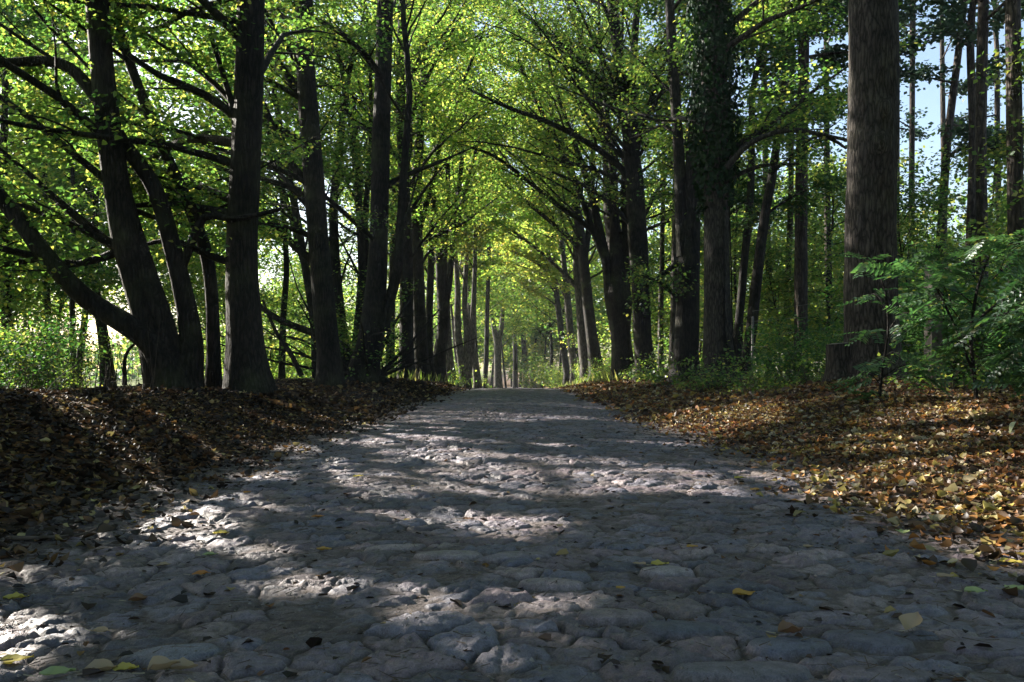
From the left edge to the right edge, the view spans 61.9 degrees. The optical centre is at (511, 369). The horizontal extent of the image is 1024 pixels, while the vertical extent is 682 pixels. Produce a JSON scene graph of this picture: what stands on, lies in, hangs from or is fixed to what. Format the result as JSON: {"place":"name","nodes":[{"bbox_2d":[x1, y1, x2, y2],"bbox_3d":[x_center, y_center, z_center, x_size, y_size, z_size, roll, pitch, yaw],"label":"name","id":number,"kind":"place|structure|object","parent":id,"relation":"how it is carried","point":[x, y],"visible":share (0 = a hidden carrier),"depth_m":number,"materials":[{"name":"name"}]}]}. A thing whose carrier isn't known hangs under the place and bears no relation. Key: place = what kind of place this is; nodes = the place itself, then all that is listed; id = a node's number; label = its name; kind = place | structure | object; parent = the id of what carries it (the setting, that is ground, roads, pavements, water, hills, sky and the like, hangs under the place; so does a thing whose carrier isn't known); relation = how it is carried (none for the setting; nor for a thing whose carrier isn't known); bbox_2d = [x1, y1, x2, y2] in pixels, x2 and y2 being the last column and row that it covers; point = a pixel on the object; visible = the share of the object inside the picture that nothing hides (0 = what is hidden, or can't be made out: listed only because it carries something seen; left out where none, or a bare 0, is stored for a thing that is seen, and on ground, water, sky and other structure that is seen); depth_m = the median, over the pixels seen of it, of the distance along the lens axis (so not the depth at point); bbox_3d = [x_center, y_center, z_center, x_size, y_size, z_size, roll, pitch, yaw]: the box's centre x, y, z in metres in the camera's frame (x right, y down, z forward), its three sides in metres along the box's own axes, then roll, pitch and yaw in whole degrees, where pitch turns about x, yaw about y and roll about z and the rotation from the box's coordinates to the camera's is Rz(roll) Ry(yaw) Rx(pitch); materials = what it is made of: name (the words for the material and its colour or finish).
{"place":"outdoors","nodes":[
{"label":"outdoors","id":0,"kind":"place"},
{"bbox_2d":[0,387,1023,681],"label":"cobbled road","id":1,"kind":"structure","parent":0,"point":[516,567],"depth_m":2.48,"materials":[{"name":"grey stone"}]},
{"bbox_2d":[0,387,389,582],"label":"fallen leaves","id":2,"kind":"object","parent":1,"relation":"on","point":[201,420],"visible":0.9,"depth_m":5.10,"materials":[{"name":"brown plant"}]},
{"bbox_2d":[0,407,1023,681],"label":"leaf crumbs","id":3,"kind":"object","parent":1,"relation":"on","point":[310,641],"visible":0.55,"depth_m":2.63,"materials":[{"name":"brown plant"}]},
{"bbox_2d":[0,433,1023,681],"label":"grit","id":4,"kind":"object","parent":1,"relation":"on","point":[294,635],"visible":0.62,"depth_m":2.46,"materials":[{"name":"grey gravel"}]},
{"bbox_2d":[0,410,1023,681],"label":"twig debris","id":5,"kind":"object","parent":1,"relation":"on","point":[494,548],"visible":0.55,"depth_m":2.66,"materials":[{"name":"brown wood"}]},
{"bbox_2d":[0,371,1023,538],"bbox_3d":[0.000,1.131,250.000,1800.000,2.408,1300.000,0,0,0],"label":"ground","id":6,"kind":"structure","parent":0,"point":[39,501],"depth_m":5.70,"materials":[{"name":"soil"}]},
{"bbox_2d":[0,148,109,366],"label":"understory tree","id":7,"kind":"object","parent":6,"relation":"on","point":[15,234],"visible":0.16,"depth_m":19.66,"materials":[{"name":"green plant"}]},
{"bbox_2d":[0,90,110,329],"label":"meadow tree","id":8,"kind":"object","parent":6,"relation":"on","point":[15,298],"visible":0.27,"depth_m":18.98,"materials":[{"name":"green plant"}]},
{"bbox_2d":[0,309,112,389],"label":"shrub","id":9,"kind":"object","parent":6,"relation":"on","point":[22,350],"visible":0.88,"depth_m":12.11,"materials":[{"name":"green plant"}]},
{"bbox_2d":[0,34,124,387],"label":"young tree","id":10,"kind":"object","parent":6,"relation":"on","point":[73,175],"visible":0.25,"depth_m":22.02,"materials":[{"name":"green plant"}]},
{"bbox_2d":[0,307,124,388],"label":"shrub","id":11,"kind":"object","parent":6,"relation":"on","point":[23,334],"visible":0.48,"depth_m":13.04,"materials":[{"name":"green plant"}]},
{"bbox_2d":[9,163,127,363],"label":"meadow tree","id":12,"kind":"object","parent":6,"relation":"on","point":[109,297],"visible":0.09,"depth_m":26.08,"materials":[{"name":"green plant"}]},
{"bbox_2d":[9,116,132,386],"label":"young tree","id":13,"kind":"object","parent":6,"relation":"on","point":[100,323],"visible":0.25,"depth_m":24.85,"materials":[{"name":"green plant"}]},
{"bbox_2d":[0,2,149,348],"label":"young tree","id":14,"kind":"object","parent":6,"relation":"on","point":[93,283],"visible":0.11,"depth_m":23.85,"materials":[{"name":"green plant"}]},
{"bbox_2d":[0,0,158,386],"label":"young tree","id":15,"kind":"object","parent":6,"relation":"on","point":[18,24],"visible":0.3,"depth_m":18.94,"materials":[{"name":"green plant"}]},
{"bbox_2d":[0,1,211,337],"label":"meadow tree","id":16,"kind":"object","parent":6,"relation":"on","point":[31,39],"visible":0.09,"depth_m":27.44,"materials":[{"name":"green plant"}]},
{"bbox_2d":[0,0,222,388],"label":"lime tree","id":17,"kind":"object","parent":6,"relation":"on","point":[213,373],"visible":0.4,"depth_m":11.53,"materials":[{"name":"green plant"}]},
{"bbox_2d":[0,0,230,386],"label":"meadow tree","id":18,"kind":"object","parent":6,"relation":"on","point":[75,36],"visible":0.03,"depth_m":27.97,"materials":[{"name":"green plant"}]},
{"bbox_2d":[3,322,269,392],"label":"undergrowth stems","id":19,"kind":"object","parent":6,"relation":"on","point":[107,381],"visible":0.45,"depth_m":11.10,"materials":[{"name":"green plant"}]},
{"bbox_2d":[8,0,307,278],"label":"meadow tree","id":20,"kind":"object","parent":6,"relation":"on","point":[189,69],"visible":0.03,"depth_m":31.12,"materials":[{"name":"green plant"}]},
{"bbox_2d":[0,0,337,388],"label":"lime tree","id":21,"kind":"object","parent":6,"relation":"on","point":[179,358],"visible":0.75,"depth_m":10.80,"materials":[{"name":"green plant"}]},
{"bbox_2d":[88,182,259,337],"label":"meadow tree","id":22,"kind":"object","parent":6,"relation":"on","point":[196,267],"visible":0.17,"depth_m":24.60,"materials":[{"name":"green plant"}]},
{"bbox_2d":[0,0,375,386],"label":"lime tree","id":23,"kind":"object","parent":6,"relation":"on","point":[302,90],"visible":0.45,"depth_m":16.47,"materials":[{"name":"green plant"}]},
{"bbox_2d":[0,0,383,393],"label":"lime tree","id":24,"kind":"object","parent":6,"relation":"on","point":[247,366],"visible":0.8,"depth_m":11.06,"materials":[{"name":"green plant"}]},
{"bbox_2d":[153,189,290,330],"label":"meadow tree","id":25,"kind":"object","parent":6,"relation":"on","point":[264,296],"visible":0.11,"depth_m":30.62,"materials":[{"name":"green plant"}]},
{"bbox_2d":[0,376,478,421],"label":"fallen leaves","id":26,"kind":"object","parent":6,"relation":"on","point":[417,387],"visible":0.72,"depth_m":12.75,"materials":[{"name":"brown plant"}]},
{"bbox_2d":[176,0,355,379],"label":"lime tree","id":27,"kind":"object","parent":6,"relation":"on","point":[302,243],"visible":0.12,"depth_m":21.93,"materials":[{"name":"green plant"}]},
{"bbox_2d":[182,37,365,378],"bbox_3d":[-7.000,-4.792,25.764,5.543,10.866,5.070,0,0,0],"label":"young tree","id":28,"kind":"object","parent":6,"relation":"on","point":[281,367],"visible":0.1,"depth_m":25.91,"materials":[{"name":"green plant"}]},
{"bbox_2d":[258,242,307,347],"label":"meadow tree","id":29,"kind":"object","parent":6,"relation":"on","point":[276,273],"visible":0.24,"depth_m":37.69,"materials":[{"name":"green plant"}]},
{"bbox_2d":[262,312,311,378],"bbox_3d":[-9.033,-0.782,32.548,4.765,2.857,5.641,0,0,0],"label":"bright bush","id":30,"kind":"object","parent":6,"relation":"on","point":[274,371],"visible":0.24,"depth_m":31.65,"materials":[{"name":"green plant"}]},
{"bbox_2d":[164,0,479,366],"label":"lime tree","id":31,"kind":"object","parent":6,"relation":"on","point":[335,244],"visible":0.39,"depth_m":24.41,"materials":[{"name":"green plant"}]},
{"bbox_2d":[164,0,494,382],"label":"lime tree","id":32,"kind":"object","parent":6,"relation":"on","point":[366,363],"visible":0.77,"depth_m":20.44,"materials":[{"name":"green plant"}]},
{"bbox_2d":[315,3,422,284],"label":"lime tree","id":33,"kind":"object","parent":6,"relation":"on","point":[351,195],"visible":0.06,"depth_m":29.93,"materials":[{"name":"green plant"}]},
{"bbox_2d":[277,0,549,379],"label":"lime tree","id":34,"kind":"object","parent":6,"relation":"on","point":[407,269],"visible":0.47,"depth_m":28.38,"materials":[{"name":"green plant"}]},
{"bbox_2d":[339,62,504,385],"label":"lime tree","id":35,"kind":"object","parent":6,"relation":"on","point":[450,362],"visible":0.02,"depth_m":45.82,"materials":[{"name":"green plant"}]},
{"bbox_2d":[333,0,528,382],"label":"lime tree","id":36,"kind":"object","parent":6,"relation":"on","point":[443,282],"visible":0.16,"depth_m":38.37,"materials":[{"name":"green plant"}]},
{"bbox_2d":[387,60,492,380],"bbox_3d":[-3.503,-6.286,36.688,5.666,14.253,5.691,0,0,0],"label":"lime tree","id":37,"kind":"object","parent":6,"relation":"on","point":[429,269],"visible":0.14,"depth_m":35.89,"materials":[{"name":"green plant"}]},
{"bbox_2d":[315,0,573,380],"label":"lime tree","id":38,"kind":"object","parent":6,"relation":"on","point":[419,308],"visible":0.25,"depth_m":31.32,"materials":[{"name":"green plant"}]},
{"bbox_2d":[396,231,526,380],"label":"tree","id":39,"kind":"object","parent":6,"relation":"on","point":[452,302],"visible":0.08,"depth_m":66.06,"materials":[{"name":"green plant"}]},
{"bbox_2d":[424,64,513,387],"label":"lime tree","id":40,"kind":"object","parent":6,"relation":"on","point":[465,357],"visible":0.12,"depth_m":51.84,"materials":[{"name":"green plant"}]},
{"bbox_2d":[442,146,504,388],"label":"lime tree","id":41,"kind":"object","parent":6,"relation":"on","point":[486,264],"visible":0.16,"depth_m":55.52,"materials":[{"name":"green plant"}]},
{"bbox_2d":[433,236,537,361],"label":"tree","id":42,"kind":"object","parent":6,"relation":"on","point":[503,299],"visible":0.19,"depth_m":72.11,"materials":[{"name":"green plant"}]},
{"bbox_2d":[471,207,525,387],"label":"lime tree","id":43,"kind":"object","parent":6,"relation":"on","point":[497,339],"visible":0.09,"depth_m":77.77,"materials":[{"name":"green plant"}]},
{"bbox_2d":[0,173,1006,380],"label":"distant woods","id":44,"kind":"object","parent":6,"relation":"on","point":[135,369],"visible":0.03,"depth_m":113.61,"materials":[{"name":"green plant"}]},
{"bbox_2d":[463,272,544,387],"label":"tree","id":45,"kind":"object","parent":6,"relation":"on","point":[511,322],"visible":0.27,"depth_m":83.79,"materials":[{"name":"green plant"}]},
{"bbox_2d":[471,138,538,387],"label":"lime tree","id":46,"kind":"object","parent":6,"relation":"on","point":[486,334],"visible":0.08,"depth_m":63.88,"materials":[{"name":"green plant"}]},
{"bbox_2d":[485,77,602,382],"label":"lime tree","id":47,"kind":"object","parent":6,"relation":"on","point":[546,269],"visible":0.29,"depth_m":56.78,"materials":[{"name":"green plant"}]},
{"bbox_2d":[495,116,596,384],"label":"lime tree","id":48,"kind":"object","parent":6,"relation":"on","point":[533,289],"visible":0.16,"depth_m":62.92,"materials":[{"name":"green plant"}]},
{"bbox_2d":[496,206,605,384],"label":"tree","id":49,"kind":"object","parent":6,"relation":"on","point":[551,311],"visible":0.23,"depth_m":69.89,"materials":[{"name":"green plant"}]},
{"bbox_2d":[505,214,604,387],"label":"tree","id":50,"kind":"object","parent":6,"relation":"on","point":[551,338],"visible":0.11,"depth_m":76.52,"materials":[{"name":"green plant"}]},
{"bbox_2d":[512,228,610,379],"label":"broadleaf tree","id":51,"kind":"object","parent":6,"relation":"on","point":[555,346],"visible":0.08,"depth_m":91.65,"materials":[{"name":"green plant"}]},
{"bbox_2d":[468,0,671,380],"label":"lime tree","id":52,"kind":"object","parent":6,"relation":"on","point":[581,243],"visible":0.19,"depth_m":41.77,"materials":[{"name":"green plant"}]},
{"bbox_2d":[456,0,685,380],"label":"lime tree","id":53,"kind":"object","parent":6,"relation":"on","point":[575,283],"visible":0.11,"depth_m":45.78,"materials":[{"name":"green plant"}]},
{"bbox_2d":[412,0,765,379],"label":"lime tree","id":54,"kind":"object","parent":6,"relation":"on","point":[634,219],"visible":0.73,"depth_m":26.27,"materials":[{"name":"green plant"}]},
{"bbox_2d":[551,221,699,367],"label":"understory tree","id":55,"kind":"object","parent":6,"relation":"on","point":[603,333],"visible":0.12,"depth_m":53.29,"materials":[{"name":"green plant"}]},
{"bbox_2d":[426,0,825,379],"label":"lime tree","id":56,"kind":"object","parent":6,"relation":"on","point":[613,250],"visible":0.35,"depth_m":30.89,"materials":[{"name":"green plant"}]},
{"bbox_2d":[595,239,702,369],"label":"understory tree","id":57,"kind":"object","parent":6,"relation":"on","point":[655,259],"visible":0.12,"depth_m":41.98,"materials":[{"name":"green plant"}]},
{"bbox_2d":[540,0,781,381],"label":"lime tree","id":58,"kind":"object","parent":6,"relation":"on","point":[683,204],"visible":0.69,"depth_m":20.09,"materials":[{"name":"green plant"}]},
{"bbox_2d":[629,340,700,386],"bbox_3d":[3.471,-0.061,18.642,1.957,1.149,1.846,0,0,-31],"label":"bramble plant","id":59,"kind":"object","parent":6,"relation":"on","point":[660,378],"visible":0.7,"depth_m":18.55,"materials":[{"name":"green plant"}]},
{"bbox_2d":[597,48,743,370],"bbox_3d":[6.126,-5.877,32.944,4.578,13.148,6.298,0,0,-41],"label":"young tree","id":60,"kind":"object","parent":6,"relation":"on","point":[661,267],"visible":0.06,"depth_m":32.91,"materials":[{"name":"green plant"}]},
{"bbox_2d":[594,0,771,368],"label":"young tree","id":61,"kind":"object","parent":6,"relation":"on","point":[674,258],"visible":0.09,"depth_m":26.70,"materials":[{"name":"green plant"}]},
{"bbox_2d":[651,215,767,376],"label":"understory tree","id":62,"kind":"object","parent":6,"relation":"on","point":[701,339],"visible":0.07,"depth_m":33.63,"materials":[{"name":"green plant"}]},
{"bbox_2d":[623,151,841,364],"bbox_3d":[8.589,-3.752,30.236,7.902,8.919,7.860,0,0,26],"label":"understory tree","id":63,"kind":"object","parent":6,"relation":"on","point":[734,290],"visible":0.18,"depth_m":30.11,"materials":[{"name":"green plant"}]},
{"bbox_2d":[651,0,848,366],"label":"young tree","id":64,"kind":"object","parent":6,"relation":"on","point":[741,295],"visible":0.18,"depth_m":24.92,"materials":[{"name":"green plant"}]},
{"bbox_2d":[661,0,847,378],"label":"young tree","id":65,"kind":"object","parent":6,"relation":"on","point":[764,205],"visible":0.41,"depth_m":22.87,"materials":[{"name":"green plant"}]},
{"bbox_2d":[584,0,926,381],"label":"lime tree","id":66,"kind":"object","parent":6,"relation":"on","point":[760,132],"visible":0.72,"depth_m":16.96,"materials":[{"name":"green plant"}]},
{"bbox_2d":[681,0,748,367],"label":"ivy","id":67,"kind":"object","parent":66,"relation":"attached to","point":[722,38],"visible":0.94,"depth_m":16.93,"materials":[{"name":"green plant"}]},
{"bbox_2d":[549,375,1014,419],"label":"fallen leaves","id":68,"kind":"object","parent":6,"relation":"on","point":[670,399],"visible":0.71,"depth_m":13.12,"materials":[{"name":"brown plant"}]},
{"bbox_2d":[732,323,833,388],"bbox_3d":[4.332,-0.174,13.306,1.720,1.160,2.098,0,0,38],"label":"shrub","id":69,"kind":"object","parent":6,"relation":"on","point":[762,361],"visible":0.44,"depth_m":13.32,"materials":[{"name":"green plant"}]},
{"bbox_2d":[731,228,840,377],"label":"understory tree","id":70,"kind":"object","parent":6,"relation":"on","point":[773,256],"visible":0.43,"depth_m":27.09,"materials":[{"name":"green plant"}]},
{"bbox_2d":[749,341,824,388],"bbox_3d":[4.030,-0.031,11.791,1.390,0.862,1.488,0,0,30],"label":"bramble plant","id":71,"kind":"object","parent":6,"relation":"on","point":[806,374],"visible":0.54,"depth_m":11.67,"materials":[{"name":"green plant"}]},
{"bbox_2d":[733,177,844,377],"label":"understory tree","id":72,"kind":"object","parent":6,"relation":"on","point":[818,224],"visible":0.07,"depth_m":35.82,"materials":[{"name":"green plant"}]},
{"bbox_2d":[735,6,847,376],"bbox_3d":[9.566,-8.079,29.049,5.917,17.498,4.879,0,0,0],"label":"pine tree","id":73,"kind":"object","parent":6,"relation":"on","point":[789,227],"visible":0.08,"depth_m":28.93,"materials":[{"name":"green plant"}]},
{"bbox_2d":[607,376,1023,595],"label":"fallen leaves","id":74,"kind":"object","parent":6,"relation":"on","point":[923,466],"depth_m":5.37,"materials":[{"name":"brown plant"}]},
{"bbox_2d":[733,149,923,353],"bbox_3d":[10.165,-3.196,26.078,6.446,7.703,6.470,0,0,-40],"label":"understory tree","id":75,"kind":"object","parent":6,"relation":"on","point":[839,289],"visible":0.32,"depth_m":26.42,"materials":[{"name":"green plant"}]},
{"bbox_2d":[746,312,910,385],"bbox_3d":[4.694,-0.240,12.616,2.234,1.160,1.848,0,0,25],"label":"shrub","id":76,"kind":"object","parent":6,"relation":"on","point":[795,352],"visible":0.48,"depth_m":12.49,"materials":[{"name":"green plant"}]},
{"bbox_2d":[821,342,849,382],"bbox_3d":[4.152,0.071,10.759,0.597,0.821,0.634,0,0,0],"label":"tree stump","id":77,"kind":"object","parent":6,"relation":"on","point":[837,358],"visible":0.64,"depth_m":10.61,"materials":[{"name":"brown wood"}]},
{"bbox_2d":[772,0,907,362],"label":"pine tree","id":78,"kind":"object","parent":6,"relation":"on","point":[845,29],"visible":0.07,"depth_m":30.90,"materials":[{"name":"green plant"}]},
{"bbox_2d":[783,0,940,377],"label":"pine tree","id":79,"kind":"object","parent":6,"relation":"on","point":[801,268],"visible":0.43,"depth_m":23.89,"materials":[{"name":"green plant"}]},
{"bbox_2d":[773,148,951,347],"bbox_3d":[13.708,-3.832,32.253,8.105,9.324,8.273,0,0,10],"label":"understory tree","id":80,"kind":"object","parent":6,"relation":"on","point":[837,269],"visible":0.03,"depth_m":32.37,"materials":[{"name":"green plant"}]},
{"bbox_2d":[843,0,908,378],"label":"tree trunk","id":81,"kind":"object","parent":6,"relation":"on","point":[873,129],"visible":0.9,"depth_m":10.45,"materials":[{"name":"brown plant"}]},
{"bbox_2d":[831,10,941,277],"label":"pine tree","id":82,"kind":"object","parent":6,"relation":"on","point":[919,133],"visible":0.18,"depth_m":39.98,"materials":[{"name":"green plant"}]},
{"bbox_2d":[847,0,927,352],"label":"pine tree","id":83,"kind":"object","parent":6,"relation":"on","point":[911,117],"visible":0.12,"depth_m":36.90,"materials":[{"name":"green plant"}]},
{"bbox_2d":[825,251,958,403],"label":"robinia sapling","id":84,"kind":"object","parent":6,"relation":"on","point":[918,364],"visible":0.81,"depth_m":8.49,"materials":[{"name":"green plant"}]},
{"bbox_2d":[823,152,977,378],"bbox_3d":[9.422,-2.211,20.158,3.899,5.622,4.732,0,0,27],"label":"understory tree","id":85,"kind":"object","parent":6,"relation":"on","point":[923,199],"visible":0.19,"depth_m":19.66,"materials":[{"name":"green plant"}]},
{"bbox_2d":[783,270,1023,377],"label":"shrub","id":86,"kind":"object","parent":6,"relation":"on","point":[842,308],"visible":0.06,"depth_m":15.37,"materials":[{"name":"green plant"}]},
{"bbox_2d":[817,258,1023,384],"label":"shrub","id":87,"kind":"object","parent":6,"relation":"on","point":[827,288],"visible":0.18,"depth_m":13.15,"materials":[{"name":"green plant"}]},
{"bbox_2d":[924,265,942,378],"bbox_3d":[6.118,-0.470,12.400,0.184,2.105,0.177,0,0,-11],"label":"fence post","id":88,"kind":"object","parent":6,"relation":"on","point":[932,336],"visible":0.14,"depth_m":12.33,"materials":[{"name":"brown wood"}]},
{"bbox_2d":[877,340,1004,390],"bbox_3d":[4.801,-0.073,9.450,1.436,0.862,1.387,0,0,30],"label":"bramble plant","id":89,"kind":"object","parent":6,"relation":"on","point":[964,386],"visible":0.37,"depth_m":9.34,"materials":[{"name":"green plant"}]},
{"bbox_2d":[865,228,1023,398],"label":"robinia sapling","id":90,"kind":"object","parent":6,"relation":"on","point":[936,272],"visible":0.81,"depth_m":7.78,"materials":[{"name":"green plant"}]},
{"bbox_2d":[898,0,1023,299],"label":"pine tree","id":91,"kind":"object","parent":6,"relation":"on","point":[955,7],"visible":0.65,"depth_m":22.91,"materials":[{"name":"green plant"}]},
{"bbox_2d":[898,28,1023,312],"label":"understory tree","id":92,"kind":"object","parent":6,"relation":"on","point":[994,76],"visible":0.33,"depth_m":15.96,"materials":[{"name":"green plant"}]},
{"bbox_2d":[898,121,1023,363],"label":"understory tree","id":93,"kind":"object","parent":6,"relation":"on","point":[965,160],"visible":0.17,"depth_m":25.17,"materials":[{"name":"green plant"}]},
{"bbox_2d":[899,0,1023,265],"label":"pine tree","id":94,"kind":"object","parent":6,"relation":"on","point":[951,128],"visible":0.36,"depth_m":26.89,"materials":[{"name":"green plant"}]},
{"bbox_2d":[900,253,1023,388],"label":"shrub","id":95,"kind":"object","parent":6,"relation":"on","point":[950,330],"visible":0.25,"depth_m":12.18,"materials":[{"name":"green plant"}]},
{"bbox_2d":[923,0,1005,378],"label":"pine tree","id":96,"kind":"object","parent":6,"relation":"on","point":[942,96],"visible":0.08,"depth_m":41.89,"materials":[{"name":"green plant"}]},
{"bbox_2d":[927,0,1023,377],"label":"pine tree","id":97,"kind":"object","parent":6,"relation":"on","point":[963,86],"visible":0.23,"depth_m":32.93,"materials":[{"name":"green plant"}]},
{"bbox_2d":[942,241,1023,397],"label":"robinia sapling","id":98,"kind":"object","parent":6,"relation":"on","point":[1018,282],"visible":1,"depth_m":6.54,"materials":[{"name":"green plant"}]},
{"bbox_2d":[965,0,1023,382],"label":"pine tree","id":99,"kind":"object","parent":6,"relation":"on","point":[983,16],"visible":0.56,"depth_m":19.40,"materials":[{"name":"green plant"}]},
{"bbox_2d":[1005,0,1023,384],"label":"pine tree","id":100,"kind":"object","parent":6,"relation":"on","point":[1015,174],"visible":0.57,"depth_m":15.40,"materials":[{"name":"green plant"}]},
{"bbox_2d":[0,0,1023,370],"label":"sky","id":101,"kind":"structure","parent":0,"point":[930,97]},
{"bbox_2d":[386,368,666,387],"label":"verge grass","id":102,"kind":"structure","parent":0,"point":[605,378],"depth_m":31.21,"materials":[{"name":"plant"}]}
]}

